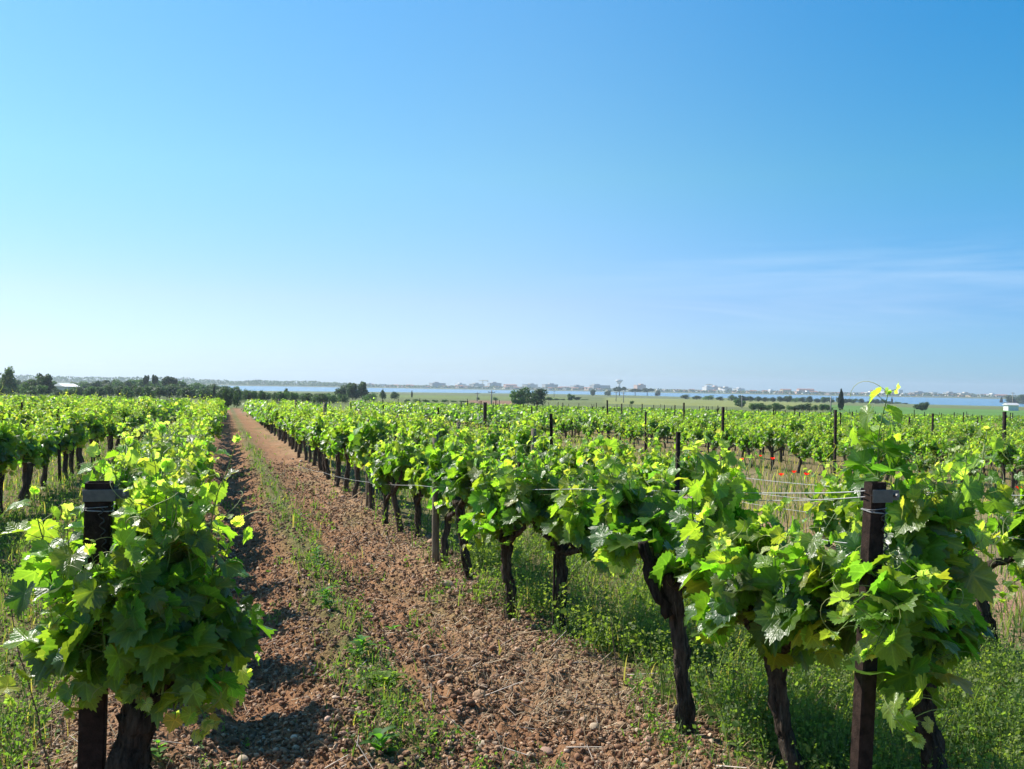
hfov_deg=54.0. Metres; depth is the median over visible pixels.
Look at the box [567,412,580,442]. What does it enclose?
grapevine
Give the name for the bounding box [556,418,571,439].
grapevine
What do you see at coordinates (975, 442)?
grapevine
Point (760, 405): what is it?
bush
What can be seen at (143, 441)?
grapevine
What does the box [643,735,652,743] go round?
stone
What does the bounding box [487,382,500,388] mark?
apartment building
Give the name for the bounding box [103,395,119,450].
grapevine
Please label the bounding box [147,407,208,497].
grapevine
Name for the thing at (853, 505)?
grapevine
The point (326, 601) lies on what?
weed plant
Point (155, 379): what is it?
pine tree
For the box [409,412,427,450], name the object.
grapevine
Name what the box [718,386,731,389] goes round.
apartment building
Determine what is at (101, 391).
bush
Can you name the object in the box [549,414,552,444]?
steel stake
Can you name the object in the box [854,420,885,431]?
grapevine
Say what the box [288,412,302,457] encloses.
grapevine
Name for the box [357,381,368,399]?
tree
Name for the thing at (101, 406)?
grapevine
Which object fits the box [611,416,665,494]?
grapevine
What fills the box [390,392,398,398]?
bush
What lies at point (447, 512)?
grapevine
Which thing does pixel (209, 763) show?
stone
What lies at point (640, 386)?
apartment building
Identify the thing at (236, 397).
bush
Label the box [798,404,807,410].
bush
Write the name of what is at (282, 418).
grapevine
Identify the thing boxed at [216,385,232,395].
bush
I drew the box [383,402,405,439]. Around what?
grapevine
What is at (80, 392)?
tree
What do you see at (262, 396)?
bush
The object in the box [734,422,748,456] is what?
grapevine
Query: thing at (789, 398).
tree
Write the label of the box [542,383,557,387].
apartment building
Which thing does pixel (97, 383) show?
tree
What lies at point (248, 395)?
bush
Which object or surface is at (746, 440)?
grapevine
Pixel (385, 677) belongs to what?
weed plant
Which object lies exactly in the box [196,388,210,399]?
bush
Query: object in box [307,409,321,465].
grapevine
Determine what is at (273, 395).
bush
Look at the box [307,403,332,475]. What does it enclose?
grapevine
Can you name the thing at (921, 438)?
grapevine
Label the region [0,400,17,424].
grapevine
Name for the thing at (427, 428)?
grapevine
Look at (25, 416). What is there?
grapevine
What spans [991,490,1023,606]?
grapevine
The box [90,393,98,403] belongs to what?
grapevine
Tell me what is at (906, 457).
grapevine
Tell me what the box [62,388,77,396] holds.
bush
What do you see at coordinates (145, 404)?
grapevine
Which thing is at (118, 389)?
bush
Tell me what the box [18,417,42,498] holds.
grapevine
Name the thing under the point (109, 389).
bush
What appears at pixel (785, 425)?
grapevine
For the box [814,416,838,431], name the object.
grapevine
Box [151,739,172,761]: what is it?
weed plant
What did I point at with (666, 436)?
grapevine
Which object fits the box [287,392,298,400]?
bush
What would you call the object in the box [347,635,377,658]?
weed plant
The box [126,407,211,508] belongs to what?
grapevine
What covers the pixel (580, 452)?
grapevine
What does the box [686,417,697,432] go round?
grapevine
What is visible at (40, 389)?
bush
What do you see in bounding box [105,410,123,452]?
grapevine
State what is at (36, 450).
grapevine
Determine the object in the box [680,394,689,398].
bush
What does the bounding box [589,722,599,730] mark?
stone
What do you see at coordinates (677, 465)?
steel stake
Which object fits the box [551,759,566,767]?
weed plant
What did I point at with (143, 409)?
grapevine
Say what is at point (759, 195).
sky
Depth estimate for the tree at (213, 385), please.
334.83 m
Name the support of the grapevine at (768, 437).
on the ground at (236, 420)
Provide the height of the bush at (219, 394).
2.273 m
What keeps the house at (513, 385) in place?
on the ground at (236, 420)
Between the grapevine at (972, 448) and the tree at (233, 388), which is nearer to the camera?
the grapevine at (972, 448)
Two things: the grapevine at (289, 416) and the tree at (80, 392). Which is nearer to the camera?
the grapevine at (289, 416)
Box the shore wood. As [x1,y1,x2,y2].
[14,374,1018,396]
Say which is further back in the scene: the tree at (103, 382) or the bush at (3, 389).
the tree at (103, 382)
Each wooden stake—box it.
[322,402,326,467]
[366,419,370,505]
[432,431,438,564]
[529,429,535,534]
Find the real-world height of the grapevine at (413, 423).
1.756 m
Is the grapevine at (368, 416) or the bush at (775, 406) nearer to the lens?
the grapevine at (368, 416)
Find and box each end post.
[77,481,128,768]
[850,481,899,768]
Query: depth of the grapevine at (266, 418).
42.10 m
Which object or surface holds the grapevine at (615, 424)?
on the ground at (236, 420)
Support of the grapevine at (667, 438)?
on the ground at (236, 420)
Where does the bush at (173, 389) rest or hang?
on the ground at (236, 420)
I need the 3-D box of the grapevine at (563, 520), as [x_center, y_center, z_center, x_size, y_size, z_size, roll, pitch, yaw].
[0.368,1.049,6.990,0.746,1.606,1.419,1,0,-16]
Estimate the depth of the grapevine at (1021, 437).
23.68 m
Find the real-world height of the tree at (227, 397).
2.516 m
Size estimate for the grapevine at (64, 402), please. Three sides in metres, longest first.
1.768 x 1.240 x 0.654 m
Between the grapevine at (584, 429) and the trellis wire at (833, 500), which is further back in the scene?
the grapevine at (584, 429)
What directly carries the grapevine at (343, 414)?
on the ground at (236, 420)
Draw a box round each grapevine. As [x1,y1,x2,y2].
[0,386,28,513]
[0,396,10,411]
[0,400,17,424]
[0,417,277,768]
[5,395,19,412]
[8,410,59,500]
[10,390,29,411]
[14,402,33,428]
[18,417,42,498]
[19,404,68,489]
[21,400,38,431]
[24,394,35,411]
[24,403,44,422]
[35,395,59,418]
[48,398,83,479]
[52,402,64,413]
[55,392,72,410]
[60,386,88,473]
[60,402,185,552]
[60,404,94,466]
[63,394,84,415]
[75,425,89,471]
[78,396,92,407]
[78,400,88,413]
[82,400,108,464]
[83,395,108,457]
[89,408,107,459]
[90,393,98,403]
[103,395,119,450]
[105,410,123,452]
[108,405,207,533]
[113,391,133,451]
[115,399,131,448]
[121,400,135,431]
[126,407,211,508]
[130,403,143,437]
[131,407,142,438]
[132,393,151,438]
[134,403,149,438]
[147,398,158,418]
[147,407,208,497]
[168,407,216,482]
[171,417,207,479]
[173,395,205,423]
[184,394,218,436]
[184,396,217,434]
[189,400,213,462]
[189,410,212,455]
[193,400,212,435]
[206,404,221,436]
[206,404,225,438]
[264,402,277,433]
[265,400,277,417]
[267,402,275,435]
[272,398,288,439]
[275,408,285,443]
[278,400,293,441]
[279,404,293,445]
[281,411,291,445]
[285,402,297,449]
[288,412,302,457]
[290,403,302,451]
[291,400,311,453]
[294,412,309,460]
[298,417,311,462]
[305,405,336,467]
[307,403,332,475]
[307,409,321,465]
[307,413,322,470]
[309,412,334,478]
[324,408,345,486]
[325,416,348,480]
[328,402,338,422]
[331,406,366,491]
[341,404,349,423]
[343,420,365,497]
[344,404,360,423]
[347,398,397,508]
[358,432,414,523]
[359,407,373,427]
[360,406,374,428]
[369,412,415,532]
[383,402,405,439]
[384,404,407,420]
[390,419,450,537]
[396,403,414,440]
[406,402,426,449]
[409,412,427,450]
[419,410,500,580]
[421,430,472,562]
[422,411,465,449]
[426,414,451,449]
[450,418,477,447]
[457,416,551,619]
[468,426,487,443]
[471,421,497,460]
[482,413,513,461]
[501,410,546,467]
[508,406,563,467]
[515,422,634,628]
[544,429,594,486]
[545,411,557,427]
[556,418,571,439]
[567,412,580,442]
[573,429,827,735]
[576,424,637,486]
[581,422,592,444]
[590,412,606,433]
[597,410,606,419]
[601,410,613,438]
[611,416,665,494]
[612,415,622,440]
[614,419,627,447]
[622,412,635,443]
[625,420,642,448]
[635,410,659,448]
[636,428,707,514]
[644,411,670,454]
[658,420,671,448]
[661,417,672,443]
[669,415,684,436]
[673,426,687,454]
[674,422,697,434]
[680,421,703,450]
[684,492,861,768]
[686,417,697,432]
[695,408,718,453]
[701,424,719,449]
[715,417,742,450]
[716,413,734,428]
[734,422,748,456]
[735,426,760,467]
[744,416,756,452]
[747,413,776,458]
[749,412,761,427]
[757,421,788,470]
[770,412,803,461]
[772,413,787,455]
[786,425,814,464]
[787,432,814,472]
[793,381,1021,768]
[798,420,818,436]
[800,445,893,549]
[810,418,832,438]
[810,427,839,464]
[811,439,832,474]
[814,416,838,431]
[831,426,849,460]
[833,419,852,434]
[836,425,860,456]
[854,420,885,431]
[870,431,912,485]
[875,424,899,472]
[884,420,924,438]
[894,424,1023,660]
[894,426,906,441]
[898,430,920,456]
[907,426,935,467]
[912,450,945,477]
[918,430,954,462]
[920,418,938,437]
[923,420,957,439]
[935,419,959,435]
[942,428,969,454]
[944,421,964,433]
[944,449,983,482]
[953,423,994,444]
[958,442,985,479]
[961,420,992,437]
[967,437,998,475]
[973,430,1000,470]
[981,419,1007,466]
[985,427,1023,499]
[990,438,1023,489]
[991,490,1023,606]
[1006,428,1023,459]
[1007,429,1021,441]
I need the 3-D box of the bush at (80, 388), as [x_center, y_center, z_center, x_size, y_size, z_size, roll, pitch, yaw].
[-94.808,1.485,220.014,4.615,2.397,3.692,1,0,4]
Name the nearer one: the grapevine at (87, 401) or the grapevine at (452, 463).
the grapevine at (452, 463)
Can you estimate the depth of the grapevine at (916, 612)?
3.58 m
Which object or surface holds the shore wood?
on the ground at (236, 420)
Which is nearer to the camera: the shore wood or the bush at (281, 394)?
the bush at (281, 394)
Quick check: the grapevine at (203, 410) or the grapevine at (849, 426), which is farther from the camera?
the grapevine at (849, 426)
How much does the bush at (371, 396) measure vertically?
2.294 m
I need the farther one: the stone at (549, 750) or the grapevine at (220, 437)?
the grapevine at (220, 437)
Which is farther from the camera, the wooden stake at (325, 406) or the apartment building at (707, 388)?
the apartment building at (707, 388)
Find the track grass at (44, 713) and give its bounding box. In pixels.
[0,429,742,768]
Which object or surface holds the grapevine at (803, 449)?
on the ground at (236, 420)
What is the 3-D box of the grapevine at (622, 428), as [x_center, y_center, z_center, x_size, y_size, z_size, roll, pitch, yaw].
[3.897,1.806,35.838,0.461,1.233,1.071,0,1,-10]
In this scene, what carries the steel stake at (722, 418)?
on the ground at (236, 420)
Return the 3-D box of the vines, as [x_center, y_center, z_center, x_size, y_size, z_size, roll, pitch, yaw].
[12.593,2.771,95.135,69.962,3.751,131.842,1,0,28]
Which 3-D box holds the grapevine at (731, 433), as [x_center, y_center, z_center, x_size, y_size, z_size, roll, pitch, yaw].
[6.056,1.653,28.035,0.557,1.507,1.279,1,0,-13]
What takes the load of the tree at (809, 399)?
on the ground at (236, 420)
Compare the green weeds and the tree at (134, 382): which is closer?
the green weeds
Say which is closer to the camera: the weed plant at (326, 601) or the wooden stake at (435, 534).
the weed plant at (326, 601)
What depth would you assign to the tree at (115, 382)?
346.18 m
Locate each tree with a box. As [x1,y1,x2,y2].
[0,366,17,394]
[23,384,44,395]
[34,373,55,395]
[71,388,82,395]
[77,381,89,389]
[82,386,95,395]
[88,380,100,387]
[100,380,111,387]
[112,379,122,388]
[114,381,132,390]
[128,379,137,387]
[136,379,155,387]
[143,375,149,384]
[152,374,157,383]
[161,376,177,385]
[178,380,188,387]
[189,386,201,398]
[192,383,205,389]
[208,384,222,390]
[212,386,215,398]
[222,388,233,406]
[229,386,239,395]
[258,391,271,400]
[334,384,348,395]
[346,383,359,399]
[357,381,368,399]
[379,390,386,398]
[509,387,529,404]
[525,388,547,405]
[567,393,574,399]
[613,387,626,395]
[630,388,641,391]
[642,388,653,395]
[733,399,745,406]
[738,395,749,400]
[782,395,792,401]
[805,396,812,402]
[838,388,843,410]
[871,399,880,403]
[912,402,929,410]
[1005,395,1018,402]
[1016,394,1023,403]
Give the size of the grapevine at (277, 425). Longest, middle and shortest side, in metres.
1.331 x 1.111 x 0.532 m
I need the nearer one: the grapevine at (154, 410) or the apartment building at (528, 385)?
the grapevine at (154, 410)
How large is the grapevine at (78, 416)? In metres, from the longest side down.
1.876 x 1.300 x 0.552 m
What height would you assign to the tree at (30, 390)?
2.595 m
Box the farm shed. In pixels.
[54,383,79,390]
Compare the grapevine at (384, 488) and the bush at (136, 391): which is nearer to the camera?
the grapevine at (384, 488)
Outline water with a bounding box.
[63,383,1023,406]
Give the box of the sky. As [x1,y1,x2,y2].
[0,0,1023,394]
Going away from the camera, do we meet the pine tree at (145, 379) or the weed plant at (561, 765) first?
the weed plant at (561, 765)
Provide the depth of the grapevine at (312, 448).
21.82 m
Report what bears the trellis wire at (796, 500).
attached to the end post at (877, 497)
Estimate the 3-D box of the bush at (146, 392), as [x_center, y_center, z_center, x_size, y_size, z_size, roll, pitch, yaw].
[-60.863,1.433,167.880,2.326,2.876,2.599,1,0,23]
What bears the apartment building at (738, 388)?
on the ground at (236, 420)
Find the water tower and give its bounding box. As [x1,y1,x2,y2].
[616,379,622,386]
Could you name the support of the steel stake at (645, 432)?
on the ground at (236, 420)
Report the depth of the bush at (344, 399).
188.08 m
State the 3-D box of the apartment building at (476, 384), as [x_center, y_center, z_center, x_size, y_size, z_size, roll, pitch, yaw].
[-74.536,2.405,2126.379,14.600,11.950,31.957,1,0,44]
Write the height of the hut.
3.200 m
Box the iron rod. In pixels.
[552,554,555,628]
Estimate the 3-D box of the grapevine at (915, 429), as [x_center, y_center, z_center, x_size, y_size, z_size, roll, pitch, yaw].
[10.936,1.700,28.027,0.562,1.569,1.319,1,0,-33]
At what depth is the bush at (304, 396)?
186.35 m
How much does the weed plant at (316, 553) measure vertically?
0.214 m
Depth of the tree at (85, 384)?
397.43 m
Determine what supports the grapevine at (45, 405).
on the ground at (236, 420)
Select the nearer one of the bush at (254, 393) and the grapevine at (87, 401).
the grapevine at (87, 401)
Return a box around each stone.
[204,760,212,767]
[237,755,248,763]
[441,580,453,586]
[445,674,452,678]
[472,690,485,696]
[540,746,553,754]
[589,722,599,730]
[614,721,625,728]
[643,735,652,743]
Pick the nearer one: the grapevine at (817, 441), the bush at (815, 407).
the grapevine at (817, 441)
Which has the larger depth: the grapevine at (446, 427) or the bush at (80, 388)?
the bush at (80, 388)
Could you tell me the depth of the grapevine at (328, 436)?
18.51 m
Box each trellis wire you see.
[299,466,864,493]
[638,463,1023,495]
[646,496,864,500]
[759,493,1022,512]
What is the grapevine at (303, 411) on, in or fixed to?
on the ground at (236, 420)
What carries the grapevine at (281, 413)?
on the ground at (236, 420)
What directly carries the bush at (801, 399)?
on the ground at (236, 420)
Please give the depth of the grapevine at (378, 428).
13.49 m
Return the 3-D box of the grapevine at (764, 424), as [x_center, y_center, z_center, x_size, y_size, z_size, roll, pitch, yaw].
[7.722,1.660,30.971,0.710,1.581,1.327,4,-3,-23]
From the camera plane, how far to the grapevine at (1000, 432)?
30.38 m
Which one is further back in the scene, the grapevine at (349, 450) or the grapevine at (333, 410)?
the grapevine at (333, 410)
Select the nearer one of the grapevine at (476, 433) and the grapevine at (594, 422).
the grapevine at (476, 433)
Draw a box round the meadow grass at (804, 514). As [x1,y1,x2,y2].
[0,418,1023,765]
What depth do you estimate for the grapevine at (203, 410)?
18.46 m
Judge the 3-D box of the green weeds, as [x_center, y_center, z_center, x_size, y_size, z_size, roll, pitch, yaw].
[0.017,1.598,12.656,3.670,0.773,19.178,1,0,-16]
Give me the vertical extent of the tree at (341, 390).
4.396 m
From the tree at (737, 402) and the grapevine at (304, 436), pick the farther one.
the tree at (737, 402)
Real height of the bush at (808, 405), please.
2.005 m
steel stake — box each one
[56,408,60,481]
[483,402,486,432]
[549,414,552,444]
[644,412,646,453]
[675,432,680,493]
[683,403,684,420]
[721,407,724,462]
[833,410,836,473]
[931,413,933,431]
[1001,412,1006,482]
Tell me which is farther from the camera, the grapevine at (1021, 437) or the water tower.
the water tower
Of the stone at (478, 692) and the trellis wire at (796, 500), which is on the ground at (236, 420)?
the stone at (478, 692)
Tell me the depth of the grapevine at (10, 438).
12.47 m
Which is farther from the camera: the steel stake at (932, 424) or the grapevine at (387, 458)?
the steel stake at (932, 424)
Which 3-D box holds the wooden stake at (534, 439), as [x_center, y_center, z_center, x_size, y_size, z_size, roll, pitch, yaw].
[0.251,1.236,12.000,0.069,1.416,0.067,1,0,-16]
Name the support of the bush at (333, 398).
on the ground at (236, 420)
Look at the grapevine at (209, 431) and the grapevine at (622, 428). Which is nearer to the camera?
the grapevine at (209, 431)
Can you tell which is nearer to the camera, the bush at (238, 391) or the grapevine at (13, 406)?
the grapevine at (13, 406)
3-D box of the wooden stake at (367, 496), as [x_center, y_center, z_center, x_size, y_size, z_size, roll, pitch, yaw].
[-2.030,1.190,14.285,0.117,1.386,0.098,1,0,-16]
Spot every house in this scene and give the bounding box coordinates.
[503,384,516,386]
[797,389,814,391]
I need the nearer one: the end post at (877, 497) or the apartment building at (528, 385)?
the end post at (877, 497)
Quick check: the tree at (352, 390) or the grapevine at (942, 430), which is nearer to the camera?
the grapevine at (942, 430)
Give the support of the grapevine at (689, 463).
on the ground at (236, 420)
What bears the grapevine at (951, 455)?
on the ground at (236, 420)
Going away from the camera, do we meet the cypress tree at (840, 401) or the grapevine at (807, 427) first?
the grapevine at (807, 427)
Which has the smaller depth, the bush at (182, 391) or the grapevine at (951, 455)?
the grapevine at (951, 455)
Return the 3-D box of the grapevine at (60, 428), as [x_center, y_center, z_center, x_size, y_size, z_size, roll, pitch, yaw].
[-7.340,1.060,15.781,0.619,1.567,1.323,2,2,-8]
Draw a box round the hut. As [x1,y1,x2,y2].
[1002,403,1018,410]
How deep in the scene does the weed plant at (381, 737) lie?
4.46 m
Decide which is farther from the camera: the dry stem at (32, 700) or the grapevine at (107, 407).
the grapevine at (107, 407)
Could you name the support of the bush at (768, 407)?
on the ground at (236, 420)
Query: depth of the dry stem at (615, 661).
5.28 m
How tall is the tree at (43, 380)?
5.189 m
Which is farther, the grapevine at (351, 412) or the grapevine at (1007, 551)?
the grapevine at (351, 412)
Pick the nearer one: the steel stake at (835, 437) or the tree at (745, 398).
the steel stake at (835, 437)
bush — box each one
[0,384,9,395]
[19,378,36,394]
[35,385,48,395]
[51,388,63,395]
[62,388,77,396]
[71,386,84,395]
[95,387,107,396]
[103,384,114,396]
[114,385,122,396]
[120,386,134,398]
[131,386,143,396]
[142,385,155,397]
[153,385,169,398]
[163,384,179,397]
[176,385,193,398]
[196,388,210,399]
[214,391,222,398]
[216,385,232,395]
[233,388,241,395]
[233,391,241,407]
[241,390,252,401]
[249,389,258,399]
[257,390,266,399]
[271,392,279,401]
[275,391,288,402]
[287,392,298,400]
[298,393,313,401]
[311,393,329,403]
[326,392,341,402]
[341,395,348,402]
[362,392,377,400]
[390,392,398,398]
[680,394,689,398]
[702,395,713,399]
[748,403,757,409]
[754,403,765,410]
[762,397,770,401]
[764,404,772,410]
[771,403,779,409]
[791,405,800,410]
[798,397,806,401]
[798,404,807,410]
[804,403,812,409]
[810,404,818,409]
[819,404,825,410]
[821,397,829,402]
[823,404,832,410]
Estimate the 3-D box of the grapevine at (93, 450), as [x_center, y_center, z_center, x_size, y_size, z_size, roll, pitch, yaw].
[-2.105,0.912,5.442,0.661,1.637,0.857,1,0,-28]
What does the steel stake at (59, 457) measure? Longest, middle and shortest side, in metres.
1.393 x 0.054 x 0.053 m
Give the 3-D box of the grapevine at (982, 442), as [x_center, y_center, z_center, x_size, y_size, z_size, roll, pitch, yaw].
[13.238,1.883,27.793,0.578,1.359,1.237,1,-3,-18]
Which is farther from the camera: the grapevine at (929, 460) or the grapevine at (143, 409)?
the grapevine at (143, 409)
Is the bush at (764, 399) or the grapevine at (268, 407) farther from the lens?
the bush at (764, 399)
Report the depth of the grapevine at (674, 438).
31.30 m
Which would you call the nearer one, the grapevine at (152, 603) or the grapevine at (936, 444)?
the grapevine at (152, 603)
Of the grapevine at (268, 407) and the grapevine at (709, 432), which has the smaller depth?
the grapevine at (709, 432)
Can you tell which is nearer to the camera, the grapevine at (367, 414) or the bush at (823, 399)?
the grapevine at (367, 414)
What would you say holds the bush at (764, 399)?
on the ground at (236, 420)
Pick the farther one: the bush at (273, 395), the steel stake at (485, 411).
the bush at (273, 395)
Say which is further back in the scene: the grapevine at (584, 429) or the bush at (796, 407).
the bush at (796, 407)
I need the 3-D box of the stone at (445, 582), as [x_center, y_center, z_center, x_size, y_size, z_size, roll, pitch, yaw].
[-0.537,1.655,8.332,0.125,0.060,0.084,7,-2,-16]
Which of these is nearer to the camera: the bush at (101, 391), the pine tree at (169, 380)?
the bush at (101, 391)
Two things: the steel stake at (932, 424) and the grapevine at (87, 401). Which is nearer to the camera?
the steel stake at (932, 424)
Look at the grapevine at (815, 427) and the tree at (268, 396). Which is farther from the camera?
the tree at (268, 396)
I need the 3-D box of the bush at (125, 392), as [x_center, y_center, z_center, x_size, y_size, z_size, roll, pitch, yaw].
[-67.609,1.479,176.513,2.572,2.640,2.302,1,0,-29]
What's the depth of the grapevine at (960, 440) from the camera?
25.78 m
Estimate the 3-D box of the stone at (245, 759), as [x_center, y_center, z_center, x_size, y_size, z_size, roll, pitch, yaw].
[-1.244,1.734,4.643,0.052,0.039,0.058,-9,10,-28]
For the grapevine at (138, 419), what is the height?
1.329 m
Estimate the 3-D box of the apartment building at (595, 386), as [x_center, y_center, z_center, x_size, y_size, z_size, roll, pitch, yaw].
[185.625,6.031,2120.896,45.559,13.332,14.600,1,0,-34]
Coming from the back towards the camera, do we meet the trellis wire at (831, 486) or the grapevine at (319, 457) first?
the grapevine at (319, 457)
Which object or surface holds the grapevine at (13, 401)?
on the ground at (236, 420)
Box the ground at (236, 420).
[0,378,1023,768]
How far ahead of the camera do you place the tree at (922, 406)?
302.07 m
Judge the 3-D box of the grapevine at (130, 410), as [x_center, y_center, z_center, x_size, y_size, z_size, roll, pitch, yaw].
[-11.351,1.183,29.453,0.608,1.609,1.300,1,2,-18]
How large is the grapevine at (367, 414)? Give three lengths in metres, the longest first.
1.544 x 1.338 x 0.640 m
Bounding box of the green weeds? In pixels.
[331,466,1023,768]
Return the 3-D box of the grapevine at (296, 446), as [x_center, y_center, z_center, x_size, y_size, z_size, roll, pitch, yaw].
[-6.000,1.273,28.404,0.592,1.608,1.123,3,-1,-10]
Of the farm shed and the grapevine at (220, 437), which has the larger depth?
the farm shed
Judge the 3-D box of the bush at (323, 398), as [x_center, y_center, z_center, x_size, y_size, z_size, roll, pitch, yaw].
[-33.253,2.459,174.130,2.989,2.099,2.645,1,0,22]
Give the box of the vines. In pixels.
[0,393,1023,441]
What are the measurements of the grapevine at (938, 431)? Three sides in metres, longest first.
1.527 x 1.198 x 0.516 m
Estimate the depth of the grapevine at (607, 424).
36.74 m
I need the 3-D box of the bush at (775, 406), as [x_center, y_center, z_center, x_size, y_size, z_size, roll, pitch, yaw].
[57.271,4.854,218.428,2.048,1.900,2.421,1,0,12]
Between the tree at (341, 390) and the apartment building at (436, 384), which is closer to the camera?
the tree at (341, 390)
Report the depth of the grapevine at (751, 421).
39.78 m
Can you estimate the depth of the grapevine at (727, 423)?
37.72 m
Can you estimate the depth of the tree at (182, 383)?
364.45 m
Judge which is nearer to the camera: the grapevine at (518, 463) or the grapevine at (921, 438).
the grapevine at (518, 463)
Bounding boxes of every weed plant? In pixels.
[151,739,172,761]
[311,545,323,564]
[314,586,339,609]
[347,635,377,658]
[359,726,398,752]
[360,670,407,687]
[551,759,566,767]
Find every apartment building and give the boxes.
[429,382,445,386]
[469,383,483,386]
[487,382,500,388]
[522,383,537,387]
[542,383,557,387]
[589,384,610,389]
[634,384,645,389]
[702,386,713,390]
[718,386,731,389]
[733,387,744,390]
[909,391,928,393]
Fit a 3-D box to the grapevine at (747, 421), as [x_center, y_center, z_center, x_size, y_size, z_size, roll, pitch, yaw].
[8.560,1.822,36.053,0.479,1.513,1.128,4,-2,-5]
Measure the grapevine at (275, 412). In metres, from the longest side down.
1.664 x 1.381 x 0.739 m
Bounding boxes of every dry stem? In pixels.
[2,588,49,768]
[505,602,506,653]
[610,617,619,699]
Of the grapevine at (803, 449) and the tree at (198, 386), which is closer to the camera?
the grapevine at (803, 449)
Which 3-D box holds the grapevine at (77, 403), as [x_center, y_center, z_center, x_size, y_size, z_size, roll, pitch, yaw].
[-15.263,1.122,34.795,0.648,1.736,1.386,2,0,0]
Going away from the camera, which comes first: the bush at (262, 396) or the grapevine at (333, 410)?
the grapevine at (333, 410)
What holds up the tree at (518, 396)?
on the ground at (236, 420)
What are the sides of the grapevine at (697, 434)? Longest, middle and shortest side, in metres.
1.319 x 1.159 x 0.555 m
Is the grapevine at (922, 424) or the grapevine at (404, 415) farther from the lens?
the grapevine at (922, 424)
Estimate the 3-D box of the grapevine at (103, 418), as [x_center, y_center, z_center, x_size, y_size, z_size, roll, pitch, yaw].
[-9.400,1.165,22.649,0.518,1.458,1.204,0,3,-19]
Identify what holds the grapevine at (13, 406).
on the ground at (236, 420)
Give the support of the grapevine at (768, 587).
on the ground at (236, 420)
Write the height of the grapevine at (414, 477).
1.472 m
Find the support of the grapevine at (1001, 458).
on the ground at (236, 420)
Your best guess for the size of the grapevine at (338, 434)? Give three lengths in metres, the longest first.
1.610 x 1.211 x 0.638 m
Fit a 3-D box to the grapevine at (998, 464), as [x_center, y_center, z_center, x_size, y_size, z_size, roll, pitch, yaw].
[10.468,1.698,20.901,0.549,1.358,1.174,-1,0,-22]
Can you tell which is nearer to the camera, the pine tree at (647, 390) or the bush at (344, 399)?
the bush at (344, 399)
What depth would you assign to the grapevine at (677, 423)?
36.38 m
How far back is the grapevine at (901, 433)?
34.87 m
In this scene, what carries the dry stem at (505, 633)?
on the ground at (236, 420)
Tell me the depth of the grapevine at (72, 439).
17.72 m
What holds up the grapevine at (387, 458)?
on the ground at (236, 420)
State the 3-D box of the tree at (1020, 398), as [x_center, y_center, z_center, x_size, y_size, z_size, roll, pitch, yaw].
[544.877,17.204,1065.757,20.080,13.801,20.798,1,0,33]
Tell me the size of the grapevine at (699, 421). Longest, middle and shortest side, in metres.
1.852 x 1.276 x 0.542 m
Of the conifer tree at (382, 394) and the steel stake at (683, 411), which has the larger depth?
the conifer tree at (382, 394)
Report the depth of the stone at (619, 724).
4.91 m
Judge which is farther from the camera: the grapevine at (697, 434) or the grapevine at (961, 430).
the grapevine at (961, 430)
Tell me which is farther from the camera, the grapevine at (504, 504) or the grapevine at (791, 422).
the grapevine at (791, 422)
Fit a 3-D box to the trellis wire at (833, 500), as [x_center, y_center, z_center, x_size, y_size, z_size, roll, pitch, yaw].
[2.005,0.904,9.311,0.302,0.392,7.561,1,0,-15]
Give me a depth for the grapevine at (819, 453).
23.61 m
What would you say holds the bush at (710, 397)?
on the ground at (236, 420)
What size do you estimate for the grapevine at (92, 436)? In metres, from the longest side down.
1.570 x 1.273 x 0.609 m
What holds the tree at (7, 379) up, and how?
on the ground at (236, 420)
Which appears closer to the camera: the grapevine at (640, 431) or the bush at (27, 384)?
the grapevine at (640, 431)
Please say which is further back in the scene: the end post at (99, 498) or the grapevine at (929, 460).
the grapevine at (929, 460)
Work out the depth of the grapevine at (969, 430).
37.52 m
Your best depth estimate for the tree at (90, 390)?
188.06 m
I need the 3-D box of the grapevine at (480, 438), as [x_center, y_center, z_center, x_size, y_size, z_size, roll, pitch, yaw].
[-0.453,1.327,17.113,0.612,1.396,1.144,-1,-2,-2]
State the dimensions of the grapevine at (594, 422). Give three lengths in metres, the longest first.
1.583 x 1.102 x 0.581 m
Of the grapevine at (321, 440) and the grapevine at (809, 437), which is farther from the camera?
the grapevine at (809, 437)
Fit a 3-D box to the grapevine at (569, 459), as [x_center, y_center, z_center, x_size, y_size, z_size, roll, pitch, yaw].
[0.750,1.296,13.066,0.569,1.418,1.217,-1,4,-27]
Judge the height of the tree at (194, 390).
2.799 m
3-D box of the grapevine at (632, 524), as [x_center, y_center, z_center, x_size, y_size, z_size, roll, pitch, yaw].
[0.739,0.990,4.768,1.221,1.587,0.985,1,0,44]
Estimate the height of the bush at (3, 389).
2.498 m
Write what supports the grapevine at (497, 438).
on the ground at (236, 420)
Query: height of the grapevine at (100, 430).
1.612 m
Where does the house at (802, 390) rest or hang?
on the ground at (236, 420)
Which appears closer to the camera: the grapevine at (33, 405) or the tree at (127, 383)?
the grapevine at (33, 405)
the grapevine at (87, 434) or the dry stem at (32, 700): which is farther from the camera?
the grapevine at (87, 434)
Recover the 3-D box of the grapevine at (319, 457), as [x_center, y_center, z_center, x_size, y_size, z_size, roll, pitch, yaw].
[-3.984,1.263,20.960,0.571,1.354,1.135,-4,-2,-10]
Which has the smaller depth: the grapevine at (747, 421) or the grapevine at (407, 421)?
the grapevine at (407, 421)
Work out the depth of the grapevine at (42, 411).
28.16 m
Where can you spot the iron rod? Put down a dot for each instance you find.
(554, 573)
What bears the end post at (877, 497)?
on the ground at (236, 420)

